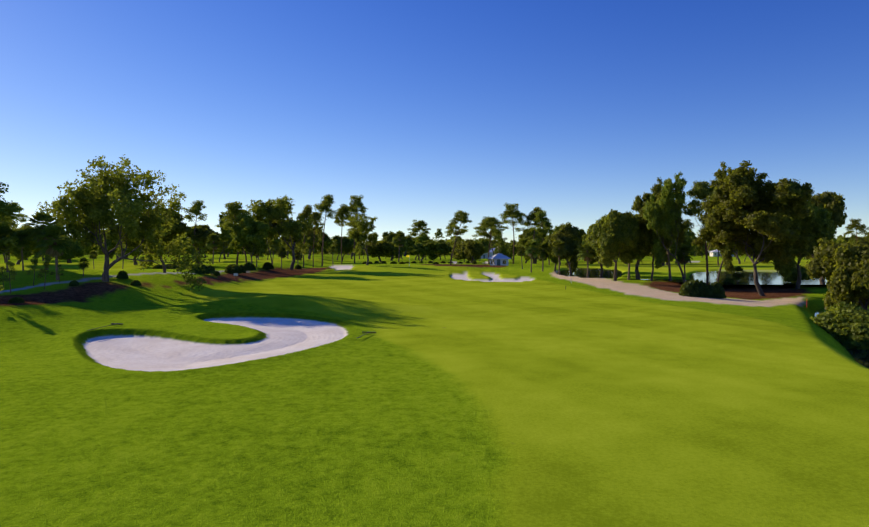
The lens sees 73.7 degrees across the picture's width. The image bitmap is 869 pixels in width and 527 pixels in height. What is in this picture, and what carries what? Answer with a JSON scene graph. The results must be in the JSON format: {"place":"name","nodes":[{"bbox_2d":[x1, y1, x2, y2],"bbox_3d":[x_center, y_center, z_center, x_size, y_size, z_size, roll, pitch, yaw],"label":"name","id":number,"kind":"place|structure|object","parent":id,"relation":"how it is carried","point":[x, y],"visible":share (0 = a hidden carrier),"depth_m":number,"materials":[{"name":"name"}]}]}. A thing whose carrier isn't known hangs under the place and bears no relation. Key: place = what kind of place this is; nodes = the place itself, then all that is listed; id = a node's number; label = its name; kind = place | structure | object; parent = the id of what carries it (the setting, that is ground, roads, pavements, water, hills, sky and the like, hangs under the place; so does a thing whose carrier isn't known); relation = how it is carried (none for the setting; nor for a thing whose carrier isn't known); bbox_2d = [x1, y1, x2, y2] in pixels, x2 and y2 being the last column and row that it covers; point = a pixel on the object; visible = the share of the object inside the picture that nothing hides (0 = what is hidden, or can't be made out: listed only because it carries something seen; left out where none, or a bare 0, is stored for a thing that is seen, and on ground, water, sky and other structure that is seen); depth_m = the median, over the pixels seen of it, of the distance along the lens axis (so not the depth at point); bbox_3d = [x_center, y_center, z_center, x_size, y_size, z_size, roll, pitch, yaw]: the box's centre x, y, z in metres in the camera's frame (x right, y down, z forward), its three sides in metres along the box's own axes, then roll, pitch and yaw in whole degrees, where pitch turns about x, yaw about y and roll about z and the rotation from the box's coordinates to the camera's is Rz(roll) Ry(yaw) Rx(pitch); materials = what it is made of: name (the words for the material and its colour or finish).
{"place":"outdoors","nodes":[
{"label":"outdoors","id":0,"kind":"place"},
{"bbox_2d":[0,252,868,526],"bbox_3d":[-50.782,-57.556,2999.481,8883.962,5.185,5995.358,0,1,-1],"label":"ground","id":1,"kind":"structure","parent":0,"point":[478,394],"depth_m":13.79,"materials":[{"name":"green plant"}]},
{"bbox_2d":[0,260,16,293],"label":"tree","id":2,"kind":"object","parent":1,"relation":"on","point":[11,271],"visible":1,"depth_m":35.95,"materials":[{"name":"green plant"}]},
{"bbox_2d":[0,224,18,271],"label":"tree","id":3,"kind":"object","parent":1,"relation":"on","point":[5,230],"visible":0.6,"depth_m":51.10,"materials":[{"name":"green plant"}]},
{"bbox_2d":[0,216,18,262],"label":"pine","id":4,"kind":"object","parent":1,"relation":"on","point":[12,224],"visible":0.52,"depth_m":133.45,"materials":[{"name":"green plant"}]},
{"bbox_2d":[0,182,21,256],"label":"tree","id":5,"kind":"object","parent":1,"relation":"on","point":[5,208],"visible":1,"depth_m":49.83,"materials":[{"name":"green plant"}]},
{"bbox_2d":[3,202,27,259],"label":"pine","id":6,"kind":"object","parent":1,"relation":"on","point":[23,217],"visible":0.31,"depth_m":158.07,"materials":[{"name":"green plant"}]},
{"bbox_2d":[8,297,24,302],"bbox_3d":[-23.326,2.041,32.349,0.680,0.414,0.679,0,1,-3],"label":"shrub","id":7,"kind":"object","parent":1,"relation":"on","point":[16,300],"visible":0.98,"depth_m":32.18,"materials":[{"name":"green plant"}]},
{"bbox_2d":[11,229,32,269],"bbox_3d":[-38.526,-1.220,53.996,1.879,4.069,1.917,1,2,43],"label":"tree","id":8,"kind":"object","parent":1,"relation":"on","point":[21,234],"visible":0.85,"depth_m":53.77,"materials":[{"name":"green plant"}]},
{"bbox_2d":[7,225,49,264],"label":"oak","id":9,"kind":"object","parent":1,"relation":"on","point":[27,253],"visible":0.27,"depth_m":96.34,"materials":[{"name":"green plant"}]},
{"bbox_2d":[26,253,41,285],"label":"tree","id":10,"kind":"object","parent":1,"relation":"on","point":[35,260],"visible":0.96,"depth_m":42.89,"materials":[{"name":"green plant"}]},
{"bbox_2d":[25,211,59,269],"bbox_3d":[-36.341,-2.092,53.888,3.118,5.796,3.101,1,1,35],"label":"tree","id":11,"kind":"object","parent":1,"relation":"on","point":[37,230],"visible":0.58,"depth_m":53.39,"materials":[{"name":"green plant"}]},
{"bbox_2d":[37,256,54,289],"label":"tree","id":12,"kind":"object","parent":1,"relation":"on","point":[47,260],"visible":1,"depth_m":39.26,"materials":[{"name":"green plant"}]},
{"bbox_2d":[33,222,72,279],"bbox_3d":[-30.373,-0.904,46.066,2.865,4.742,2.934,-1,1,-27],"label":"tree","id":13,"kind":"object","parent":1,"relation":"on","point":[55,247],"visible":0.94,"depth_m":45.77,"materials":[{"name":"green plant"}]},
{"bbox_2d":[52,236,86,262],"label":"oak","id":14,"kind":"object","parent":1,"relation":"on","point":[77,251],"visible":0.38,"depth_m":105.83,"materials":[{"name":"green plant"}]},
{"bbox_2d":[78,257,89,276],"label":"palm","id":15,"kind":"object","parent":1,"relation":"on","point":[83,265],"visible":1,"depth_m":47.93,"materials":[{"name":"green plant"}]},
{"bbox_2d":[84,242,98,253],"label":"oak","id":16,"kind":"object","parent":1,"relation":"on","point":[91,249],"visible":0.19,"depth_m":294.52,"materials":[{"name":"green plant"}]},
{"bbox_2d":[88,250,97,266],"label":"palm","id":17,"kind":"object","parent":1,"relation":"on","point":[94,254],"visible":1,"depth_m":85.91,"materials":[{"name":"green plant"}]},
{"bbox_2d":[95,232,111,258],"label":"oak","id":18,"kind":"object","parent":1,"relation":"on","point":[99,251],"visible":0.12,"depth_m":165.35,"materials":[{"name":"green plant"}]},
{"bbox_2d":[102,227,122,258],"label":"oak","id":19,"kind":"object","parent":1,"relation":"on","point":[111,245],"visible":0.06,"depth_m":144.53,"materials":[{"name":"green plant"}]},
{"bbox_2d":[116,270,128,278],"bbox_3d":[-25.178,0.906,46.786,0.979,0.734,0.981,0,1,9],"label":"shrub","id":20,"kind":"object","parent":1,"relation":"on","point":[122,274],"visible":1,"depth_m":46.48,"materials":[{"name":"green plant"}]},
{"bbox_2d":[35,154,213,291],"bbox_3d":[-24.317,-3.037,46.904,11.469,10.679,12.765,0,1,22],"label":"tree","id":21,"kind":"object","parent":1,"relation":"on","point":[104,201],"visible":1,"depth_m":43.95,"materials":[{"name":"green plant"}]},
{"bbox_2d":[115,242,143,264],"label":"oak","id":22,"kind":"object","parent":1,"relation":"on","point":[135,253],"visible":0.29,"depth_m":91.25,"materials":[{"name":"green plant"}]},
{"bbox_2d":[118,208,192,272],"bbox_3d":[-26.608,-2.140,55.502,6.203,6.366,5.565,0,1,-14],"label":"oak","id":23,"kind":"object","parent":1,"relation":"on","point":[180,228],"visible":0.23,"depth_m":55.26,"materials":[{"name":"green plant"}]},
{"bbox_2d":[152,264,181,268],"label":"shrub","id":24,"kind":"object","parent":1,"relation":"on","point":[158,266],"visible":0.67,"depth_m":83.84,"materials":[{"name":"green plant"}]},
{"bbox_2d":[181,200,206,261],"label":"pine","id":25,"kind":"object","parent":1,"relation":"on","point":[195,208],"visible":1,"depth_m":141.32,"materials":[{"name":"green plant"}]},
{"bbox_2d":[189,264,215,273],"bbox_3d":[-25.506,0.605,63.732,2.819,1.202,1.941,0,1,-17],"label":"shrub","id":26,"kind":"object","parent":1,"relation":"on","point":[209,269],"visible":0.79,"depth_m":63.17,"materials":[{"name":"green plant"}]},
{"bbox_2d":[181,224,227,259],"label":"oak","id":27,"kind":"object","parent":1,"relation":"on","point":[203,233],"visible":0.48,"depth_m":142.97,"materials":[{"name":"green plant"}]},
{"bbox_2d":[205,233,221,263],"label":"palm","id":28,"kind":"object","parent":1,"relation":"on","point":[214,242],"visible":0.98,"depth_m":99.46,"materials":[{"name":"green plant"}]},
{"bbox_2d":[218,211,233,261],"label":"oak tree","id":29,"kind":"object","parent":1,"relation":"on","point":[225,235],"visible":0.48,"depth_m":135.40,"materials":[{"name":"green plant"}]},
{"bbox_2d":[221,201,248,262],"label":"pine","id":30,"kind":"object","parent":1,"relation":"on","point":[234,208],"visible":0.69,"depth_m":91.54,"materials":[{"name":"green plant"}]},
{"bbox_2d":[224,264,245,273],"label":"shrub","id":31,"kind":"object","parent":1,"relation":"on","point":[232,268],"visible":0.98,"depth_m":71.98,"materials":[{"name":"green plant"}]},
{"bbox_2d":[216,209,261,264],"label":"tree","id":32,"kind":"object","parent":1,"relation":"on","point":[224,219],"visible":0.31,"depth_m":95.30,"materials":[{"name":"green plant"}]},
{"bbox_2d":[228,212,269,263],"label":"oak tree","id":33,"kind":"object","parent":1,"relation":"on","point":[249,234],"visible":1,"depth_m":89.94,"materials":[{"name":"green plant"}]},
{"bbox_2d":[244,262,255,270],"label":"shrub","id":34,"kind":"object","parent":1,"relation":"on","point":[249,266],"visible":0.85,"depth_m":85.91,"materials":[{"name":"green plant"}]},
{"bbox_2d":[253,199,280,263],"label":"oak tree","id":35,"kind":"object","parent":1,"relation":"on","point":[269,237],"visible":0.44,"depth_m":106.12,"materials":[{"name":"green plant"}]},
{"bbox_2d":[262,262,273,269],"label":"shrub","id":36,"kind":"object","parent":1,"relation":"on","point":[268,266],"visible":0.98,"depth_m":93.89,"materials":[{"name":"green plant"}]},
{"bbox_2d":[269,238,278,263],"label":"palm","id":37,"kind":"object","parent":1,"relation":"on","point":[275,243],"visible":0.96,"depth_m":102.71,"materials":[{"name":"green plant"}]},
{"bbox_2d":[244,195,313,269],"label":"tree","id":38,"kind":"object","parent":1,"relation":"on","point":[290,229],"visible":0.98,"depth_m":105.31,"materials":[{"name":"green plant"}]},
{"bbox_2d":[276,246,287,269],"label":"palm","id":39,"kind":"object","parent":1,"relation":"on","point":[281,254],"visible":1,"depth_m":100.72,"materials":[{"name":"green plant"}]},
{"bbox_2d":[296,204,315,267],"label":"pine","id":40,"kind":"object","parent":1,"relation":"on","point":[307,212],"visible":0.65,"depth_m":122.38,"materials":[{"name":"green plant"}]},
{"bbox_2d":[301,211,324,266],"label":"pine","id":41,"kind":"object","parent":1,"relation":"on","point":[315,216],"visible":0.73,"depth_m":130.49,"materials":[{"name":"green plant"}]},
{"bbox_2d":[295,226,333,258],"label":"oak","id":42,"kind":"object","parent":1,"relation":"on","point":[328,241],"visible":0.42,"depth_m":184.98,"materials":[{"name":"green plant"}]},
{"bbox_2d":[313,194,337,265],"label":"pine","id":43,"kind":"object","parent":1,"relation":"on","point":[326,204],"visible":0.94,"depth_m":142.12,"materials":[{"name":"green plant"}]},
{"bbox_2d":[332,235,352,259],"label":"oak","id":44,"kind":"object","parent":1,"relation":"on","point":[337,241],"visible":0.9,"depth_m":230.21,"materials":[{"name":"green plant"}]},
{"bbox_2d":[334,204,351,263],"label":"pine","id":45,"kind":"object","parent":1,"relation":"on","point":[342,213],"visible":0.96,"depth_m":167.59,"materials":[{"name":"green plant"}]},
{"bbox_2d":[340,195,371,262],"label":"pine","id":46,"kind":"object","parent":1,"relation":"on","point":[355,203],"visible":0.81,"depth_m":176.99,"materials":[{"name":"green plant"}]},
{"bbox_2d":[346,213,378,264],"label":"tree","id":47,"kind":"object","parent":1,"relation":"on","point":[366,227],"visible":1,"depth_m":150.96,"materials":[{"name":"green plant"}]},
{"bbox_2d":[364,240,394,261],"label":"oak","id":48,"kind":"object","parent":1,"relation":"on","point":[384,248],"visible":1,"depth_m":201.44,"materials":[{"name":"green plant"}]},
{"bbox_2d":[382,231,395,258],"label":"oak","id":49,"kind":"object","parent":1,"relation":"on","point":[386,235],"visible":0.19,"depth_m":294.00,"materials":[{"name":"green plant"}]},
{"bbox_2d":[385,241,407,260],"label":"oak","id":50,"kind":"object","parent":1,"relation":"on","point":[395,253],"visible":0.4,"depth_m":227.89,"materials":[{"name":"green plant"}]},
{"bbox_2d":[392,230,407,261],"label":"tree","id":51,"kind":"object","parent":1,"relation":"on","point":[399,235],"visible":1,"depth_m":207.94,"materials":[{"name":"green plant"}]},
{"bbox_2d":[404,235,415,255],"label":"oak","id":52,"kind":"object","parent":1,"relation":"on","point":[410,241],"visible":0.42,"depth_m":435.24,"materials":[{"name":"green plant"}]},
{"bbox_2d":[407,219,430,259],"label":"pine","id":53,"kind":"object","parent":1,"relation":"on","point":[420,224],"visible":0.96,"depth_m":254.03,"materials":[{"name":"green plant"}]},
{"bbox_2d":[414,232,429,259],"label":"oak","id":54,"kind":"object","parent":1,"relation":"on","point":[421,237],"visible":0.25,"depth_m":240.00,"materials":[{"name":"green plant"}]},
{"bbox_2d":[409,240,443,260],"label":"oak","id":55,"kind":"object","parent":1,"relation":"on","point":[430,248],"visible":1,"depth_m":201.48,"materials":[{"name":"green plant"}]},
{"bbox_2d":[2,234,864,255],"bbox_3d":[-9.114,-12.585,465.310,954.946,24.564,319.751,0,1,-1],"label":"woods","id":56,"kind":"object","parent":1,"relation":"on","point":[517,244],"visible":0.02,"depth_m":514.78,"materials":[{"name":"green plant"}]},
{"bbox_2d":[432,229,444,240],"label":"pine","id":57,"kind":"object","parent":1,"relation":"on","point":[438,233],"visible":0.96,"depth_m":475.36,"materials":[{"name":"green plant"}]},
{"bbox_2d":[435,241,450,259],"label":"oak","id":58,"kind":"object","parent":1,"relation":"on","point":[445,247],"visible":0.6,"depth_m":254.11,"materials":[{"name":"green plant"}]},
{"bbox_2d":[444,210,471,264],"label":"pine","id":59,"kind":"object","parent":1,"relation":"on","point":[461,216],"visible":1,"depth_m":153.06,"materials":[{"name":"green plant"}]},
{"bbox_2d":[450,239,485,262],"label":"oak","id":60,"kind":"object","parent":1,"relation":"on","point":[459,251],"visible":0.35,"depth_m":185.04,"materials":[{"name":"green plant"}]},
{"bbox_2d":[464,241,478,260],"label":"oak","id":61,"kind":"object","parent":1,"relation":"on","point":[471,250],"visible":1,"depth_m":175.18,"materials":[{"name":"green plant"}]},
{"bbox_2d":[478,238,491,260],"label":"oak","id":62,"kind":"object","parent":1,"relation":"on","point":[485,243],"visible":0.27,"depth_m":219.08,"materials":[{"name":"green plant"}]},
{"bbox_2d":[471,216,505,263],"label":"pine","id":63,"kind":"object","parent":1,"relation":"on","point":[489,222],"visible":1,"depth_m":166.22,"materials":[{"name":"green plant"}]},
{"bbox_2d":[488,253,510,265],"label":"house","id":64,"kind":"structure","parent":1,"relation":"on","point":[499,258],"depth_m":148.56,"materials":[{"name":"metal"}]},
{"bbox_2d":[493,242,516,258],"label":"oak","id":65,"kind":"object","parent":1,"relation":"on","point":[506,249],"visible":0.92,"depth_m":228.79,"materials":[{"name":"green plant"}]},
{"bbox_2d":[498,202,528,263],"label":"pine","id":66,"kind":"object","parent":1,"relation":"on","point":[512,211],"visible":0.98,"depth_m":169.86,"materials":[{"name":"green plant"}]},
{"bbox_2d":[516,245,525,268],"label":"palm","id":67,"kind":"object","parent":1,"relation":"on","point":[521,253],"visible":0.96,"depth_m":116.61,"materials":[{"name":"green plant"}]},
{"bbox_2d":[519,236,534,262],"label":"oak","id":68,"kind":"object","parent":1,"relation":"on","point":[523,241],"visible":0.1,"depth_m":173.76,"materials":[{"name":"green plant"}]},
{"bbox_2d":[518,227,539,244],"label":"oak","id":69,"kind":"object","parent":1,"relation":"on","point":[526,234],"visible":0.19,"depth_m":223.65,"materials":[{"name":"green plant"}]},
{"bbox_2d":[524,240,540,271],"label":"palm","id":70,"kind":"object","parent":1,"relation":"on","point":[533,251],"visible":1,"depth_m":102.47,"materials":[{"name":"green plant"}]},
{"bbox_2d":[524,207,541,263],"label":"pine","id":71,"kind":"object","parent":1,"relation":"on","point":[531,216],"visible":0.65,"depth_m":167.69,"materials":[{"name":"green plant"}]},
{"bbox_2d":[520,237,547,263],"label":"oak","id":72,"kind":"object","parent":1,"relation":"on","point":[535,259],"visible":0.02,"depth_m":169.75,"materials":[{"name":"green plant"}]},
{"bbox_2d":[535,233,546,264],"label":"tree","id":73,"kind":"object","parent":1,"relation":"on","point":[541,238],"visible":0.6,"depth_m":160.01,"materials":[{"name":"green plant"}]},
{"bbox_2d":[533,210,553,264],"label":"pine","id":74,"kind":"object","parent":1,"relation":"on","point":[542,216],"visible":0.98,"depth_m":159.49,"materials":[{"name":"green plant"}]},
{"bbox_2d":[538,242,549,270],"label":"tree","id":75,"kind":"object","parent":1,"relation":"on","point":[543,255],"visible":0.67,"depth_m":105.95,"materials":[{"name":"green plant"}]},
{"bbox_2d":[539,231,560,271],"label":"oak","id":76,"kind":"object","parent":1,"relation":"on","point":[547,240],"visible":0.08,"depth_m":106.38,"materials":[{"name":"green plant"}]},
{"bbox_2d":[551,239,567,274],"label":"palm","id":77,"kind":"object","parent":1,"relation":"on","point":[559,251],"visible":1,"depth_m":93.48,"materials":[{"name":"green plant"}]},
{"bbox_2d":[546,222,584,273],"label":"oak","id":78,"kind":"object","parent":1,"relation":"on","point":[569,235],"visible":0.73,"depth_m":101.12,"materials":[{"name":"green plant"}]},
{"bbox_2d":[577,241,596,277],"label":"palm","id":79,"kind":"object","parent":1,"relation":"on","point":[586,256],"visible":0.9,"depth_m":85.38,"materials":[{"name":"green plant"}]},
{"bbox_2d":[582,216,603,276],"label":"oak","id":80,"kind":"object","parent":1,"relation":"on","point":[594,260],"depth_m":89.21,"materials":[{"name":"green plant"}]},
{"bbox_2d":[586,209,639,280],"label":"oak","id":81,"kind":"object","parent":1,"relation":"on","point":[614,235],"visible":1,"depth_m":75.54,"materials":[{"name":"green plant"}]},
{"bbox_2d":[630,214,668,278],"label":"oak","id":82,"kind":"object","parent":1,"relation":"on","point":[641,254],"visible":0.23,"depth_m":78.86,"materials":[{"name":"green plant"}]},
{"bbox_2d":[631,177,687,280],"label":"oak tree","id":83,"kind":"object","parent":1,"relation":"on","point":[647,236],"visible":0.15,"depth_m":77.03,"materials":[{"name":"green plant"}]},
{"bbox_2d":[642,172,686,282],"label":"oak tree","id":84,"kind":"object","parent":1,"relation":"on","point":[662,215],"visible":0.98,"depth_m":72.27,"materials":[{"name":"green plant"}]},
{"bbox_2d":[652,239,682,265],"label":"oak","id":85,"kind":"object","parent":1,"relation":"on","point":[672,249],"visible":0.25,"depth_m":148.31,"materials":[{"name":"green plant"}]},
{"bbox_2d":[667,240,676,278],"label":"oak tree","id":86,"kind":"object","parent":1,"relation":"on","point":[669,268],"visible":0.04,"depth_m":80.91,"materials":[{"name":"plant"}]},
{"bbox_2d":[666,230,697,264],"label":"tree","id":87,"kind":"object","parent":1,"relation":"on","point":[689,236],"visible":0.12,"depth_m":152.80,"materials":[{"name":"green plant"}]},
{"bbox_2d":[672,244,693,277],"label":"tree","id":88,"kind":"object","parent":1,"relation":"on","point":[683,258],"visible":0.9,"depth_m":82.28,"materials":[{"name":"green plant"}]},
{"bbox_2d":[681,179,717,280],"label":"tree","id":89,"kind":"object","parent":1,"relation":"on","point":[701,190],"visible":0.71,"depth_m":76.86,"materials":[{"name":"green plant"}]},
{"bbox_2d":[695,244,704,256],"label":"tree","id":90,"kind":"object","parent":1,"relation":"on","point":[700,249],"visible":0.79,"depth_m":329.25,"materials":[{"name":"green plant"}]},
{"bbox_2d":[679,279,726,298],"bbox_3d":[24.203,2.337,53.047,4.233,1.886,2.914,0,1,-9],"label":"shrub","id":91,"kind":"object","parent":1,"relation":"on","point":[694,288],"visible":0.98,"depth_m":52.08,"materials":[{"name":"green plant"}]},
{"bbox_2d":[704,161,736,281],"bbox_3d":[32.410,-4.050,63.571,5.789,14.746,5.000,0,1,9],"label":"oak tree","id":92,"kind":"object","parent":1,"relation":"on","point":[727,260],"visible":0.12,"depth_m":62.50,"materials":[{"name":"green plant"}]},
{"bbox_2d":[709,239,746,263],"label":"oak","id":93,"kind":"object","parent":1,"relation":"on","point":[737,251],"visible":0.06,"depth_m":164.20,"materials":[{"name":"green plant"}]},
{"bbox_2d":[731,266,745,281],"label":"palm","id":94,"kind":"object","parent":1,"relation":"on","point":[737,276],"visible":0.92,"depth_m":73.43,"materials":[{"name":"green plant"}]},
{"bbox_2d":[666,270,826,284],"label":"water","id":95,"kind":"structure","parent":1,"relation":"in","point":[769,278],"depth_m":77.92,"materials":[{"name":"blue"}]},
{"bbox_2d":[692,160,815,295],"bbox_3d":[34.827,-3.565,61.419,12.122,14.152,11.640,0,1,-22],"label":"oak tree","id":96,"kind":"object","parent":1,"relation":"on","point":[759,215],"visible":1,"depth_m":59.25,"materials":[{"name":"green plant"}]},
{"bbox_2d":[783,265,810,281],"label":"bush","id":97,"kind":"object","parent":1,"relation":"on","point":[794,275],"visible":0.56,"depth_m":72.64,"materials":[{"name":"green plant"}]},
{"bbox_2d":[772,198,834,288],"bbox_3d":[41.698,-2.705,66.545,7.225,11.831,5.290,1,1,32],"label":"oak","id":98,"kind":"object","parent":1,"relation":"on","point":[818,223],"visible":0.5,"depth_m":64.73,"materials":[{"name":"green plant"}]},
{"bbox_2d":[806,191,847,279],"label":"oak","id":99,"kind":"object","parent":1,"relation":"on","point":[834,202],"visible":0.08,"depth_m":75.78,"materials":[{"name":"green plant"}]},
{"bbox_2d":[804,237,868,309],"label":"tree","id":100,"kind":"object","parent":1,"relation":"on","point":[843,268],"visible":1,"depth_m":45.60,"materials":[{"name":"green plant"}]},
{"bbox_2d":[810,301,868,349],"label":"shrub","id":101,"kind":"object","parent":1,"relation":"on","point":[846,326],"visible":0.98,"depth_m":32.90,"materials":[{"name":"green plant"}]},
{"bbox_2d":[840,235,862,242],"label":"oak","id":102,"kind":"object","parent":1,"relation":"on","point":[847,239],"visible":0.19,"depth_m":415.58,"materials":[{"name":"green plant"}]},
{"bbox_2d":[844,218,868,238],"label":"pine","id":103,"kind":"object","parent":1,"relation":"on","point":[855,224],"visible":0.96,"depth_m":177.29,"materials":[{"name":"green plant"}]},
{"bbox_2d":[0,0,868,243],"label":"sky","id":104,"kind":"structure","parent":0,"point":[428,111],"materials":[{"name":"blue"}]},
{"bbox_2d":[557,268,753,279],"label":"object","id":105,"kind":"object","parent":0,"point":[592,273],"visible":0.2,"depth_m":93.93,"materials":[{"name":"green plant"}]},
{"bbox_2d":[815,306,868,368],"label":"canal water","id":106,"kind":"structure","parent":0,"point":[861,357],"depth_m":30.39,"materials":[{"name":"blue"}]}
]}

